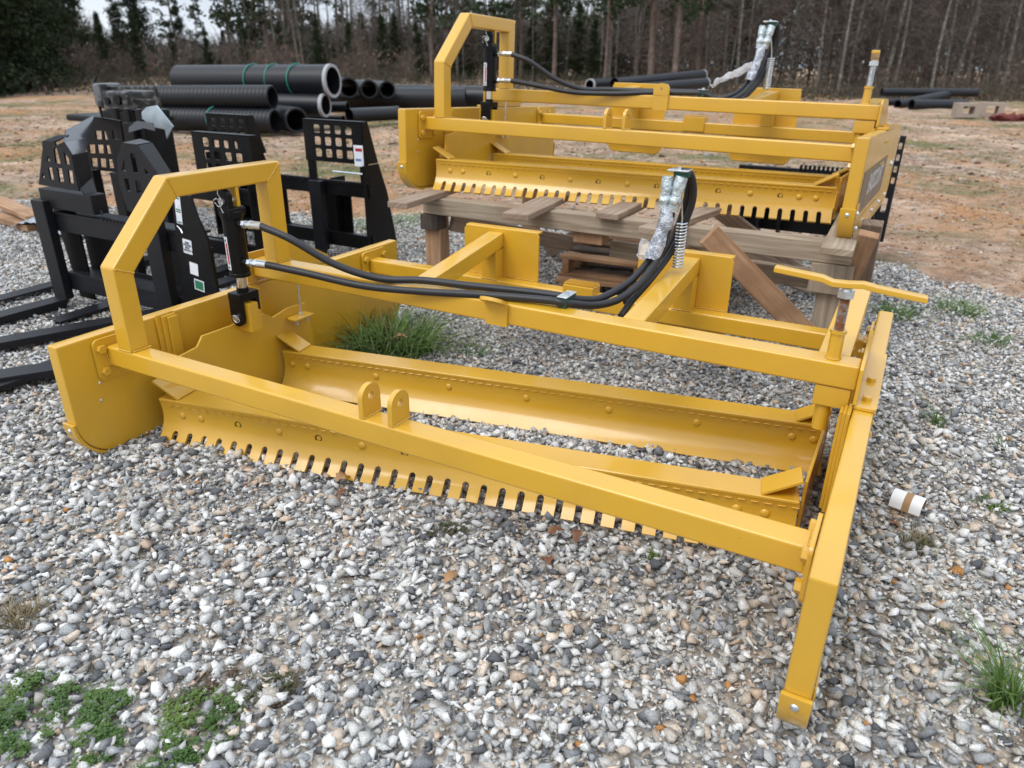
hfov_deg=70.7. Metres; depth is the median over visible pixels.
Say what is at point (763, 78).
shrub
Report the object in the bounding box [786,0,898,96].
bare tree
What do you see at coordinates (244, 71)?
strap
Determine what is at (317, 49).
evergreen tree
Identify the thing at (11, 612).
grass clump
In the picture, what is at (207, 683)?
weed patch
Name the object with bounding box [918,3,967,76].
bare tree
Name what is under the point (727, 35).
bare tree
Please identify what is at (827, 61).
bare tree
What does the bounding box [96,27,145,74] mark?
shrub
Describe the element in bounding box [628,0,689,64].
bare tree
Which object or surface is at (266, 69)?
strap
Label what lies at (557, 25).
bare tree
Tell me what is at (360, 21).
bare tree
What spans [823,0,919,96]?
bare tree
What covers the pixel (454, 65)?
evergreen tree
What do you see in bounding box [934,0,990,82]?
bare tree
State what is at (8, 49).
evergreen tree
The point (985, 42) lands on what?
bare tree
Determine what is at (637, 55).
bare tree
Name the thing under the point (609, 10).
pine tree
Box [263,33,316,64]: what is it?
shrub
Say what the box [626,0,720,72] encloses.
bare tree
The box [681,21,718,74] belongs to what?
evergreen tree
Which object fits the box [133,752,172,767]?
weed patch
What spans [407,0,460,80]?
pine tree
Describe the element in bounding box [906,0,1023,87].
bare tree
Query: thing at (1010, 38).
bare tree
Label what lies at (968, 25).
bare tree
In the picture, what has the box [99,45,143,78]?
shrub
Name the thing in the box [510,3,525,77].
evergreen tree
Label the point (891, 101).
drain pipe
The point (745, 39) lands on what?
evergreen tree
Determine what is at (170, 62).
shrub
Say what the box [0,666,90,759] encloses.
weed patch
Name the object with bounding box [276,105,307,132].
drain pipe
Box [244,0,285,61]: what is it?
pine tree
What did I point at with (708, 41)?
bare tree
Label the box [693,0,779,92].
bare tree
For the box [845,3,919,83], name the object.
bare tree
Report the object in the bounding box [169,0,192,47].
evergreen tree
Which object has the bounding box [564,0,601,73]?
bare tree
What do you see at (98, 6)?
sky
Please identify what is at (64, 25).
evergreen tree
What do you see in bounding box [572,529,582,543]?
fallen leaf
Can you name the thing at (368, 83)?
drain pipe
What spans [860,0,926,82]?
bare tree
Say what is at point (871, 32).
bare tree
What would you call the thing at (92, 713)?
weed patch
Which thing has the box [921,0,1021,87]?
bare tree
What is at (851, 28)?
bare tree
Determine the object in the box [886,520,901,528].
fallen leaf
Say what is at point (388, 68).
shrub
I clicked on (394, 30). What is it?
evergreen tree
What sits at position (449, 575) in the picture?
fallen leaf
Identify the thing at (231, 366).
land leveler
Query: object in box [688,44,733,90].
shrub
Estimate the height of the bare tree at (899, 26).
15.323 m
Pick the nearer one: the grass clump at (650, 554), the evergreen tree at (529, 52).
the grass clump at (650, 554)
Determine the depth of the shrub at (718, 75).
33.03 m
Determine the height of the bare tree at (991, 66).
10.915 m
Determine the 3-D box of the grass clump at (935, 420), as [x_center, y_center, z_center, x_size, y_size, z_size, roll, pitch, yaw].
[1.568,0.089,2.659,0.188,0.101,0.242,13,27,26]
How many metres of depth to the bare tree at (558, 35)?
56.59 m
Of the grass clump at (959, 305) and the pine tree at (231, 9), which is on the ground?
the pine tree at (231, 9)
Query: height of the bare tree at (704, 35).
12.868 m
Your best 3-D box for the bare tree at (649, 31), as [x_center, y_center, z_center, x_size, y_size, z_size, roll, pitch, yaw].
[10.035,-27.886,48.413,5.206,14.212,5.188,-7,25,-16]
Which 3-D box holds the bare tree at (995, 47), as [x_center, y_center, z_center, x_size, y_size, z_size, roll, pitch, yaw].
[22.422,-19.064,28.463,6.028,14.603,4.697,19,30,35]
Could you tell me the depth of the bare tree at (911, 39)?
36.39 m
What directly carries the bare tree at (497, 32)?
on the ground
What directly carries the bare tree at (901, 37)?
on the ground
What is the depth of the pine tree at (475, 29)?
53.40 m
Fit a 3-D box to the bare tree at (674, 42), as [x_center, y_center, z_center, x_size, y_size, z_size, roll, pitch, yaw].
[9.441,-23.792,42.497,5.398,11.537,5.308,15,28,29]
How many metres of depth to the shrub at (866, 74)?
31.76 m
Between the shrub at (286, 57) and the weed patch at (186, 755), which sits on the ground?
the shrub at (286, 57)
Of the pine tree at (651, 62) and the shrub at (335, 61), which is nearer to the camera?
the pine tree at (651, 62)
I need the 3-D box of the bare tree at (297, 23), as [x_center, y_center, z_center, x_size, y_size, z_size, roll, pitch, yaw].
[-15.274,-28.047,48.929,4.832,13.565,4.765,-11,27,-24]
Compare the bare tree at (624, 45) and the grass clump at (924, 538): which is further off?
the bare tree at (624, 45)
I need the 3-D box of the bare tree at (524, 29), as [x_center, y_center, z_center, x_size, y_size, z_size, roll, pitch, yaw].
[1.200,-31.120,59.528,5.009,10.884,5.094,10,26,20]
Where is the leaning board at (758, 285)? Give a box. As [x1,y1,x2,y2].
[699,225,814,347]
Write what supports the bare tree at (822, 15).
on the ground
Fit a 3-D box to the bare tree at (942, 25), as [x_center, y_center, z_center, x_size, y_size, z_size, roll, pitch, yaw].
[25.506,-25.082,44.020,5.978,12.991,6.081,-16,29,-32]
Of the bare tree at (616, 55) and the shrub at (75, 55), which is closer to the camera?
the shrub at (75, 55)
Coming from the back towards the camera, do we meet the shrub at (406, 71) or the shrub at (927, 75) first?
the shrub at (406, 71)
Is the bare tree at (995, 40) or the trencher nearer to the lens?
the trencher
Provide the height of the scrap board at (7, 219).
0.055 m
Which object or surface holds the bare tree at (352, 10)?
on the ground
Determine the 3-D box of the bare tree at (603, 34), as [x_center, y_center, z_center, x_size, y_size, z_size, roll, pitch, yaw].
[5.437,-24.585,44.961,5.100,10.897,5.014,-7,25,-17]
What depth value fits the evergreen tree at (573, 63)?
54.11 m
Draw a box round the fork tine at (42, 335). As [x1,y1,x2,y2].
[0,309,158,349]
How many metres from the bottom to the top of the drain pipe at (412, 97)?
0.512 m
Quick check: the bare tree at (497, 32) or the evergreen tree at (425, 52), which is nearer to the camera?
the bare tree at (497, 32)
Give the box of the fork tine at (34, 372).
[0,361,54,381]
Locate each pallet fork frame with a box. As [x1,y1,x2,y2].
[0,131,288,322]
[205,113,396,287]
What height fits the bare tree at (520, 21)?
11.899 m
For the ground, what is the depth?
9.42 m
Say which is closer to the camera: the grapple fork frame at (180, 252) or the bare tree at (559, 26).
the grapple fork frame at (180, 252)
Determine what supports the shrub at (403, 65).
on the ground
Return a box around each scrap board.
[0,196,33,219]
[0,211,37,231]
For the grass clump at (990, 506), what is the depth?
2.16 m
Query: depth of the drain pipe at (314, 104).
13.50 m
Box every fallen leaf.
[335,471,347,481]
[337,488,347,497]
[444,569,459,582]
[537,525,565,537]
[542,554,554,564]
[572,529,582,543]
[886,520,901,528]
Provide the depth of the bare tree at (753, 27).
50.61 m
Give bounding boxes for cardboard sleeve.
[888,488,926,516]
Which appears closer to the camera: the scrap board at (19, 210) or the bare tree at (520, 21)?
the scrap board at (19, 210)
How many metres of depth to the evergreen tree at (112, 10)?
49.80 m
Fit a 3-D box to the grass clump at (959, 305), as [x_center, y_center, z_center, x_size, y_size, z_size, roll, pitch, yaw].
[2.361,-0.418,3.863,0.523,0.077,0.517,-5,25,-13]
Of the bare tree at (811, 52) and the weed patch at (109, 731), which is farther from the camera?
the bare tree at (811, 52)
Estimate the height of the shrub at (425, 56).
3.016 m
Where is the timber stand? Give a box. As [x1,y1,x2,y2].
[388,184,883,350]
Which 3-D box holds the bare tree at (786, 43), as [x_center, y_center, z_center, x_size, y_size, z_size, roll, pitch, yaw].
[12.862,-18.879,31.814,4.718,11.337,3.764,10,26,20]
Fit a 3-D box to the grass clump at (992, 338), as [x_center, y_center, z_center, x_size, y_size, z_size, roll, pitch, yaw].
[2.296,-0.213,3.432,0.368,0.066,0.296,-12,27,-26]
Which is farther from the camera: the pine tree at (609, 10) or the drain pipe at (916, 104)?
the pine tree at (609, 10)
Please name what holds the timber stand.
on the gravel bed
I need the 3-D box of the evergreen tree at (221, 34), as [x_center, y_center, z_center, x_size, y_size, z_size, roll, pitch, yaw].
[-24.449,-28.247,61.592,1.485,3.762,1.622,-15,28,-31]
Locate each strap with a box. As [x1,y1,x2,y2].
[242,63,256,84]
[263,63,277,83]
[286,63,298,92]
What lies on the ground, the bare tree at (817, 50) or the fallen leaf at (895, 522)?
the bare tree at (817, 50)
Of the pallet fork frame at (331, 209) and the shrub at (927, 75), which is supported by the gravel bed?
the pallet fork frame at (331, 209)
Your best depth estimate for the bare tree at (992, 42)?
39.83 m
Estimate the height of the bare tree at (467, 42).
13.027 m
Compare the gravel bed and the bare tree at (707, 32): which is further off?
the bare tree at (707, 32)
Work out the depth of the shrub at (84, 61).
32.86 m
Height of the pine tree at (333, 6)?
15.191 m
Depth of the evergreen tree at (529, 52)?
47.09 m
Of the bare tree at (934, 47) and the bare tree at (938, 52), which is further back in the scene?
the bare tree at (934, 47)
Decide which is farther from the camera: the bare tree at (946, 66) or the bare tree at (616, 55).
the bare tree at (616, 55)
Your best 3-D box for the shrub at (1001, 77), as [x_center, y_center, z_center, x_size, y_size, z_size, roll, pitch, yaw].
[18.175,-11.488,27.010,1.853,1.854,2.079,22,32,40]
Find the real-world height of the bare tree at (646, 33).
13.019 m
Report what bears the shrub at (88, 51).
on the ground
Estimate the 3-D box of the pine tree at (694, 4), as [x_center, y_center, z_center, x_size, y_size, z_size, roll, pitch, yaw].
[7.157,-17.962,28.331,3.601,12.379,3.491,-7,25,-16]
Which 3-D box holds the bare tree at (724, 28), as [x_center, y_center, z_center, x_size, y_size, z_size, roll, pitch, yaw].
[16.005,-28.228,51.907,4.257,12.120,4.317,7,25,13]
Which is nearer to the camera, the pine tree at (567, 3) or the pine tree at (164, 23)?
the pine tree at (567, 3)
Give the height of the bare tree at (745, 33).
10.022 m
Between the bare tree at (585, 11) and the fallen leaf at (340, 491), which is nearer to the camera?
the fallen leaf at (340, 491)
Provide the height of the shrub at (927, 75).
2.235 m
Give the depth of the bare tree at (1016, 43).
35.34 m
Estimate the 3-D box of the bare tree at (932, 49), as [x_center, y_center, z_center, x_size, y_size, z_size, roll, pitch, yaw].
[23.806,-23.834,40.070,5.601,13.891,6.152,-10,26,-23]
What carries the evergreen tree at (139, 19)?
on the ground
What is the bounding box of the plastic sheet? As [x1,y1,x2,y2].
[11,217,83,235]
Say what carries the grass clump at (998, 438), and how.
on the gravel bed
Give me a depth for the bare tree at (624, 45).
60.37 m
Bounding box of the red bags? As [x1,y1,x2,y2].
[988,112,1023,121]
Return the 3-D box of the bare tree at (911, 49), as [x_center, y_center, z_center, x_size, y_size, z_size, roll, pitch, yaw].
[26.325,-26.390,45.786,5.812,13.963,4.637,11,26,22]
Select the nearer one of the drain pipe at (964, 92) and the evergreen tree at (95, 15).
the drain pipe at (964, 92)
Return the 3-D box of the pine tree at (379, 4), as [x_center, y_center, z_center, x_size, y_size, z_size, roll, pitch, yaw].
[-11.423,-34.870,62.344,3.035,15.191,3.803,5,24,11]
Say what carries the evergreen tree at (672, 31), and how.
on the ground
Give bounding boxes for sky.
[66,0,1023,70]
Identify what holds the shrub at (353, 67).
on the ground
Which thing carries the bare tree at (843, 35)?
on the ground
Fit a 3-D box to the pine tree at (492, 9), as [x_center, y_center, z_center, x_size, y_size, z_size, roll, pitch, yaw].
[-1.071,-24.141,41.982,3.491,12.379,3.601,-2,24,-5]
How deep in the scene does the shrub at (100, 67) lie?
33.58 m
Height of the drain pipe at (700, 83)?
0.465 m
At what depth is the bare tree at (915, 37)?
36.95 m
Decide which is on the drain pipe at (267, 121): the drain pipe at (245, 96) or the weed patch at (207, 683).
the drain pipe at (245, 96)
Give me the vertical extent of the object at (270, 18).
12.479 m
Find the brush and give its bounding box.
[0,64,1023,102]
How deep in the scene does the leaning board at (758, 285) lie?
2.94 m
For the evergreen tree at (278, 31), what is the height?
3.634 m
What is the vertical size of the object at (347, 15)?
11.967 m
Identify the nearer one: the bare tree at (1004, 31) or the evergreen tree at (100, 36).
the bare tree at (1004, 31)
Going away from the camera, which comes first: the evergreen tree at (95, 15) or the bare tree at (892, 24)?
the bare tree at (892, 24)
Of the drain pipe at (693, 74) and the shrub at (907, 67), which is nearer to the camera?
the drain pipe at (693, 74)
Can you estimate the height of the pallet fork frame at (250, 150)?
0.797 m
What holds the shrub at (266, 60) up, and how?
on the ground
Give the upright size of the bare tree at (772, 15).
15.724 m
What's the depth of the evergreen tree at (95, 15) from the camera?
47.83 m
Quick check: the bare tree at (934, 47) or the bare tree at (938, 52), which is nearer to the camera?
the bare tree at (938, 52)
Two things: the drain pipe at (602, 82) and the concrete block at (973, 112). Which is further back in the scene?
the drain pipe at (602, 82)
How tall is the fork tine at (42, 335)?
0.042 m
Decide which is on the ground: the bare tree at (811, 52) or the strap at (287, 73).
the bare tree at (811, 52)
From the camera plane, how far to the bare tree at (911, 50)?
39.39 m
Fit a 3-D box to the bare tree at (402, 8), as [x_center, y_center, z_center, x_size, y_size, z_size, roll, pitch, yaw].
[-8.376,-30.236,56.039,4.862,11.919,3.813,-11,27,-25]
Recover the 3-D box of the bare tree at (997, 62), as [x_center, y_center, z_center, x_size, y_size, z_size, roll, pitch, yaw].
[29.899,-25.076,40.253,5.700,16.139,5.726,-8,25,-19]
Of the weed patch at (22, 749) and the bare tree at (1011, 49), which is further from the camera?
the bare tree at (1011, 49)
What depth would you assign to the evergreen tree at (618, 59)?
57.32 m
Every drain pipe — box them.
[101,85,277,108]
[162,106,280,133]
[170,64,341,97]
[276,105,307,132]
[277,93,330,116]
[307,115,345,119]
[329,87,465,107]
[331,102,349,112]
[339,77,358,97]
[345,106,399,121]
[356,80,377,97]
[373,80,395,98]
[384,84,483,106]
[585,78,611,86]
[610,69,707,86]
[645,78,710,88]
[880,88,979,96]
[882,98,903,105]
[894,91,951,107]
[908,99,968,109]
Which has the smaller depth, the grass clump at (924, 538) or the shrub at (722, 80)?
the grass clump at (924, 538)
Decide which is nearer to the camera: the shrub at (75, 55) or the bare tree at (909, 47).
the shrub at (75, 55)
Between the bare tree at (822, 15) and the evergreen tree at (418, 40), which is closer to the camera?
the bare tree at (822, 15)
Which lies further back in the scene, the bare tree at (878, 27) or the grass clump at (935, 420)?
the bare tree at (878, 27)
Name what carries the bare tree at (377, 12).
on the ground
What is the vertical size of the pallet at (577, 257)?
0.111 m
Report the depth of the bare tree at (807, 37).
36.45 m
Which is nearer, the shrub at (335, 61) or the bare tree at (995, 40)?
the bare tree at (995, 40)
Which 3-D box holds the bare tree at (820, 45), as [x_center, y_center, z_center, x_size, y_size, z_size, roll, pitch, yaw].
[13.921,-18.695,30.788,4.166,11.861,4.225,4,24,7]
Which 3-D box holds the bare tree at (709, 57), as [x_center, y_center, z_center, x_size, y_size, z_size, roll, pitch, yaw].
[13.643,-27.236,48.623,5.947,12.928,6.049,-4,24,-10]
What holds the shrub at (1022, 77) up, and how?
on the ground
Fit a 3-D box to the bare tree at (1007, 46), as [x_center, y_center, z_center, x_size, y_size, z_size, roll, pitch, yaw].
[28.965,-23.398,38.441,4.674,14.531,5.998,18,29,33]
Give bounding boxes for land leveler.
[47,160,928,729]
[397,13,900,238]
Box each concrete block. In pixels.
[951,102,981,117]
[979,102,1005,116]
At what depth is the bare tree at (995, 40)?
37.11 m
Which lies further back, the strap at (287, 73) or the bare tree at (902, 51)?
the bare tree at (902, 51)
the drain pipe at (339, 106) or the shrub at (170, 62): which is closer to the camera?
the drain pipe at (339, 106)
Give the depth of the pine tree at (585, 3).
58.19 m
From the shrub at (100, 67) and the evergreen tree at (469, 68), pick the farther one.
the evergreen tree at (469, 68)
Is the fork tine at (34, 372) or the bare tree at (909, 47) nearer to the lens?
the fork tine at (34, 372)
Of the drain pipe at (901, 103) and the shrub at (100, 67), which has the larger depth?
the shrub at (100, 67)
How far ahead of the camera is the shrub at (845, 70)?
32.28 m
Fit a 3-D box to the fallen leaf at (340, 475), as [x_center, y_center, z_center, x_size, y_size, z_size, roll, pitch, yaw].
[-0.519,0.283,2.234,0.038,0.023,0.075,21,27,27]
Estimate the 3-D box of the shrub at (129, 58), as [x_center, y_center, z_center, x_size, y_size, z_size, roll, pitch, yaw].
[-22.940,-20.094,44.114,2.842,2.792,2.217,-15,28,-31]
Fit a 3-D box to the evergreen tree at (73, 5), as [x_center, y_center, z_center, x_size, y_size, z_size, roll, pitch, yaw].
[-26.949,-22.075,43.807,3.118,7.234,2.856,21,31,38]
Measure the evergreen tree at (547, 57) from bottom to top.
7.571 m
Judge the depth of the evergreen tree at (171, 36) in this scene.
41.63 m
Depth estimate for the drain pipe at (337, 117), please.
14.04 m
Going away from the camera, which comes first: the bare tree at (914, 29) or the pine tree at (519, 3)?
the bare tree at (914, 29)
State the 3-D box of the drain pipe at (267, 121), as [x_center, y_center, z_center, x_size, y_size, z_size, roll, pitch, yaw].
[-5.696,-4.784,13.032,3.143,0.429,0.419,6,25,12]
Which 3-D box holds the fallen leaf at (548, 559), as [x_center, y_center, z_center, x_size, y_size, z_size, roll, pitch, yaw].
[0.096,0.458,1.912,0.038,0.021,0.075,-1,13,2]
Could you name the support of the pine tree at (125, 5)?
on the ground
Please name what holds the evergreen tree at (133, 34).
on the ground
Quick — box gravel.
[0,199,1023,767]
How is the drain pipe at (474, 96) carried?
on the ground
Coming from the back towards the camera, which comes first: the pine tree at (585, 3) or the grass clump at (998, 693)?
the pine tree at (585, 3)
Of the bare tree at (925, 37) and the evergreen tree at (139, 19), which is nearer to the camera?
the bare tree at (925, 37)
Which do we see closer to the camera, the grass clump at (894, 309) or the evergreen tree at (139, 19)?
the grass clump at (894, 309)
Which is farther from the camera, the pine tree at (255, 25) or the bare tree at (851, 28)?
the pine tree at (255, 25)
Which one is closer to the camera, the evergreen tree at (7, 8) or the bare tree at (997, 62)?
the evergreen tree at (7, 8)
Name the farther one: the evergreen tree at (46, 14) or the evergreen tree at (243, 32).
the evergreen tree at (243, 32)
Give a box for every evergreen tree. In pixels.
[0,0,59,93]
[0,0,73,91]
[0,20,33,96]
[9,0,86,87]
[38,0,94,83]
[57,0,103,75]
[91,9,118,76]
[93,19,119,81]
[102,0,135,77]
[118,0,166,74]
[125,14,153,80]
[166,27,181,71]
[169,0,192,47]
[198,25,217,64]
[219,30,227,46]
[234,13,255,64]
[236,0,262,47]
[270,0,310,63]
[273,21,290,64]
[305,12,316,63]
[308,12,330,63]
[340,21,359,78]
[356,11,372,75]
[374,14,395,80]
[386,11,407,78]
[407,20,426,81]
[423,3,440,75]
[446,12,468,81]
[454,0,480,79]
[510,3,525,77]
[519,9,543,82]
[535,3,566,79]
[559,1,588,80]
[582,19,604,82]
[595,5,626,77]
[622,0,657,76]
[646,0,685,73]
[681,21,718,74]
[709,0,758,81]
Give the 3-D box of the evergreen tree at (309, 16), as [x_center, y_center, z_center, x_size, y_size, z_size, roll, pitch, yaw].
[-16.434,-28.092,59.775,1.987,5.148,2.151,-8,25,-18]
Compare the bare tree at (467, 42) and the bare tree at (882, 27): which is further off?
the bare tree at (467, 42)
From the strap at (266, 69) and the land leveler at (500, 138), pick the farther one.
the strap at (266, 69)
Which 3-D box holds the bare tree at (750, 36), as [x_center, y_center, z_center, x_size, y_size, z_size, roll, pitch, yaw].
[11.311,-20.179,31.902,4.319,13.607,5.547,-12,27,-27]
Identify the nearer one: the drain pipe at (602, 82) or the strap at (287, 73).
the strap at (287, 73)
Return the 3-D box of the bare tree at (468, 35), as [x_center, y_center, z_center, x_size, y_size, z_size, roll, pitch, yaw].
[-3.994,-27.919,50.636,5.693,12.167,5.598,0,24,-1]
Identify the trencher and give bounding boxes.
[66,76,179,172]
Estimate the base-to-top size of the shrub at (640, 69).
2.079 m
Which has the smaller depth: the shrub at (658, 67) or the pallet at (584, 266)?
the pallet at (584, 266)
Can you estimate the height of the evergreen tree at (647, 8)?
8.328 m
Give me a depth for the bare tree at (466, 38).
47.43 m
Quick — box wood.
[56,0,1022,85]
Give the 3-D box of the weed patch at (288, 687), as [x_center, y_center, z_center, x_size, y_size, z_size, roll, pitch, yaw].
[-0.498,0.634,1.520,0.110,0.014,0.130,13,27,26]
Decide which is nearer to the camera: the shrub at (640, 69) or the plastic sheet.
the plastic sheet
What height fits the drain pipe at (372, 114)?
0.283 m
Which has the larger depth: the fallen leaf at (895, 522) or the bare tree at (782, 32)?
the bare tree at (782, 32)
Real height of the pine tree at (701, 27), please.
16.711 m
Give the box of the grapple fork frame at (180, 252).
[0,115,219,390]
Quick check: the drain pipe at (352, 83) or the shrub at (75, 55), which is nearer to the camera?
the drain pipe at (352, 83)
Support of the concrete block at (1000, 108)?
on the ground
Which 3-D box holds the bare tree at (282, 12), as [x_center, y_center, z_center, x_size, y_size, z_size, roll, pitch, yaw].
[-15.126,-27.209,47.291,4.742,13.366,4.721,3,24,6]
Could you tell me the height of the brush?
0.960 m
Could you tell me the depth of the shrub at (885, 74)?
29.30 m
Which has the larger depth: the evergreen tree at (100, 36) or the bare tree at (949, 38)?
the bare tree at (949, 38)
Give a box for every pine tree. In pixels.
[59,0,84,30]
[116,0,150,45]
[148,0,194,49]
[185,0,203,48]
[203,0,252,61]
[218,0,243,36]
[225,17,235,44]
[234,0,267,41]
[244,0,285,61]
[261,0,307,30]
[296,0,316,41]
[313,0,355,67]
[366,0,397,34]
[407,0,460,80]
[425,0,462,34]
[454,0,485,79]
[464,0,522,19]
[496,0,549,78]
[521,0,581,85]
[562,0,600,48]
[575,0,636,77]
[617,0,697,74]
[668,0,713,95]
[675,0,738,69]
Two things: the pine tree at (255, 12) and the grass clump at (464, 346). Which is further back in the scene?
the pine tree at (255, 12)
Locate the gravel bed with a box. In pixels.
[0,199,1023,767]
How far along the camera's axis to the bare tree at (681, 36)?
42.51 m
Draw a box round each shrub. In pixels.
[46,22,91,83]
[57,30,106,85]
[72,30,106,80]
[81,40,113,82]
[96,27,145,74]
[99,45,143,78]
[111,38,156,73]
[132,29,196,84]
[210,28,267,64]
[238,21,297,64]
[256,33,293,64]
[261,26,299,64]
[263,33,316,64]
[330,51,346,73]
[335,32,375,79]
[336,17,388,79]
[369,53,398,80]
[380,29,429,83]
[391,57,416,78]
[392,47,429,72]
[625,56,664,76]
[631,37,681,75]
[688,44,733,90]
[705,59,733,93]
[708,58,744,94]
[734,62,783,86]
[752,61,788,84]
[813,30,887,91]
[842,61,866,95]
[844,43,916,98]
[844,61,896,94]
[881,40,952,86]
[916,52,962,86]
[940,51,989,98]
[968,51,1021,101]
[990,42,1023,99]
[999,59,1023,101]
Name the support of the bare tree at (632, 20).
on the ground
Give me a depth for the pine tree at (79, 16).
54.34 m
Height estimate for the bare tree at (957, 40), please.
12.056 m
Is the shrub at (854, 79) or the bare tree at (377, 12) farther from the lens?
the bare tree at (377, 12)
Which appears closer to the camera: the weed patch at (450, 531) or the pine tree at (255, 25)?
the weed patch at (450, 531)
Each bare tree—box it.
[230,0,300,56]
[261,0,319,63]
[263,0,325,62]
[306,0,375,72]
[329,0,366,43]
[333,0,396,55]
[350,0,381,33]
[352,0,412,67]
[354,0,391,52]
[369,0,403,43]
[379,0,433,56]
[413,0,488,67]
[418,0,484,77]
[427,0,482,75]
[437,0,478,69]
[476,0,547,52]
[478,0,519,65]
[495,0,569,77]
[519,6,541,58]
[523,0,578,75]
[536,2,573,53]
[539,1,569,67]
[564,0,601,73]
[564,3,639,74]
[584,3,647,77]
[599,0,669,74]
[600,3,658,74]
[617,8,663,67]
[620,0,661,63]
[622,1,704,68]
[623,0,695,64]
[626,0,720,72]
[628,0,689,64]
[632,0,687,70]
[637,0,704,65]
[637,0,728,70]
[661,0,729,70]
[665,1,723,71]
[681,1,739,62]
[684,0,731,69]
[686,0,756,74]
[690,0,755,74]
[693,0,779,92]
[693,0,815,80]
[700,0,785,83]
[704,0,747,73]
[707,0,800,73]
[717,0,770,72]
[729,0,784,70]
[741,0,809,85]
[742,0,827,86]
[776,0,897,92]
[778,0,863,82]
[779,0,866,94]
[784,0,840,81]
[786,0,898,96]
[792,3,840,82]
[794,0,868,88]
[796,1,895,75]
[806,0,896,94]
[813,0,869,93]
[817,0,923,84]
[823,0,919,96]
[826,0,952,94]
[842,1,906,82]
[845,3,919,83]
[848,0,939,85]
[848,0,940,68]
[853,0,961,84]
[854,0,940,80]
[855,0,970,97]
[859,0,953,78]
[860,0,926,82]
[871,0,946,84]
[872,0,940,87]
[879,0,935,79]
[883,3,959,84]
[888,5,936,85]
[889,0,945,87]
[893,0,983,86]
[898,0,976,86]
[902,0,978,87]
[905,1,973,84]
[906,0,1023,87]
[910,3,970,67]
[914,0,974,87]
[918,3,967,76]
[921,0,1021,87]
[924,0,991,84]
[932,0,1023,89]
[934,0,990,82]
[934,0,1023,86]
[947,1,1015,78]
[950,0,1022,82]
[951,0,998,60]
[954,0,1023,86]
[959,0,1014,83]
[969,0,1023,78]
[972,1,1022,76]
[974,0,1023,97]
[981,0,1023,91]
[982,1,1023,91]
[1000,23,1023,89]
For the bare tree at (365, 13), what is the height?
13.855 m
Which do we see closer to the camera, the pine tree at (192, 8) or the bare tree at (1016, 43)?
the bare tree at (1016, 43)
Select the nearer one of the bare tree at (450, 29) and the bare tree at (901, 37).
the bare tree at (901, 37)
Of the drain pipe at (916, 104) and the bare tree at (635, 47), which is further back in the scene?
the bare tree at (635, 47)
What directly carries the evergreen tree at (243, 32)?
on the ground
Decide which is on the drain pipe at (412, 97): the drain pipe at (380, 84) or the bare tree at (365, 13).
the drain pipe at (380, 84)
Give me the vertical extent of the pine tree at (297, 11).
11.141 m
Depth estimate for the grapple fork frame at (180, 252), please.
3.47 m
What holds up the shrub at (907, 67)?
on the ground
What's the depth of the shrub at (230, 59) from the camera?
40.46 m
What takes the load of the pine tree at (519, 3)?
on the ground
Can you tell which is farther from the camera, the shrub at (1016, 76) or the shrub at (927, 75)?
the shrub at (927, 75)
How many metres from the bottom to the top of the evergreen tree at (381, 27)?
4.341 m
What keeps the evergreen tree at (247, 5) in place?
on the ground
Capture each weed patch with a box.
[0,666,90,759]
[67,712,128,767]
[71,678,137,733]
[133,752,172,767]
[153,682,243,766]
[163,663,262,733]
[247,663,308,708]
[423,520,470,535]
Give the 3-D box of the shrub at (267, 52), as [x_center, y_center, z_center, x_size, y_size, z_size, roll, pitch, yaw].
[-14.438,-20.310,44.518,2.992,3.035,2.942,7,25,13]
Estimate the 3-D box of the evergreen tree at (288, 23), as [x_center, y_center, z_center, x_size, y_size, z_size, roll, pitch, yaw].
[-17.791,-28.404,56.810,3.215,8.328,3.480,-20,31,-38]
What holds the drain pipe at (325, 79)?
on the drain pipe at (314, 104)
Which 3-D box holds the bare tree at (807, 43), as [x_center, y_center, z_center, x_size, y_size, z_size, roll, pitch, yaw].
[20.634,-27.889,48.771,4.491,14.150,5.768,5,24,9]
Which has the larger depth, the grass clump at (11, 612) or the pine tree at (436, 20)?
the pine tree at (436, 20)
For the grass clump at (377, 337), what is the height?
0.279 m
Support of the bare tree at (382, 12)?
on the ground
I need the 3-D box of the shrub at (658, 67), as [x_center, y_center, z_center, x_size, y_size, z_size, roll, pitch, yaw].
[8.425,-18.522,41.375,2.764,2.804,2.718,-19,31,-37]
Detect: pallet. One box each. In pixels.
[555,262,633,288]
[559,236,698,282]
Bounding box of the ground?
[0,65,1023,302]
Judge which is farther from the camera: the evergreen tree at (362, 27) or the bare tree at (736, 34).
the evergreen tree at (362, 27)
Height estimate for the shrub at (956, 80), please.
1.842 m
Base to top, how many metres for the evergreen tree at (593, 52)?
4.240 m
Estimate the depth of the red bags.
18.26 m
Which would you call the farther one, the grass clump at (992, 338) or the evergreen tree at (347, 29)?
the evergreen tree at (347, 29)
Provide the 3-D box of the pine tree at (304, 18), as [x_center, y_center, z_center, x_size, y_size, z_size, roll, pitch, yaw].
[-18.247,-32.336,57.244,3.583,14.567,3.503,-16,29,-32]
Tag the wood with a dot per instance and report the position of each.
(333, 50)
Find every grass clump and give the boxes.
[0,585,53,647]
[294,302,502,381]
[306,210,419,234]
[441,333,514,360]
[641,547,662,559]
[867,296,930,323]
[879,581,1023,739]
[884,518,962,556]
[909,288,1003,321]
[919,395,951,427]
[953,327,1018,350]
[968,492,1016,513]
[985,430,1009,450]

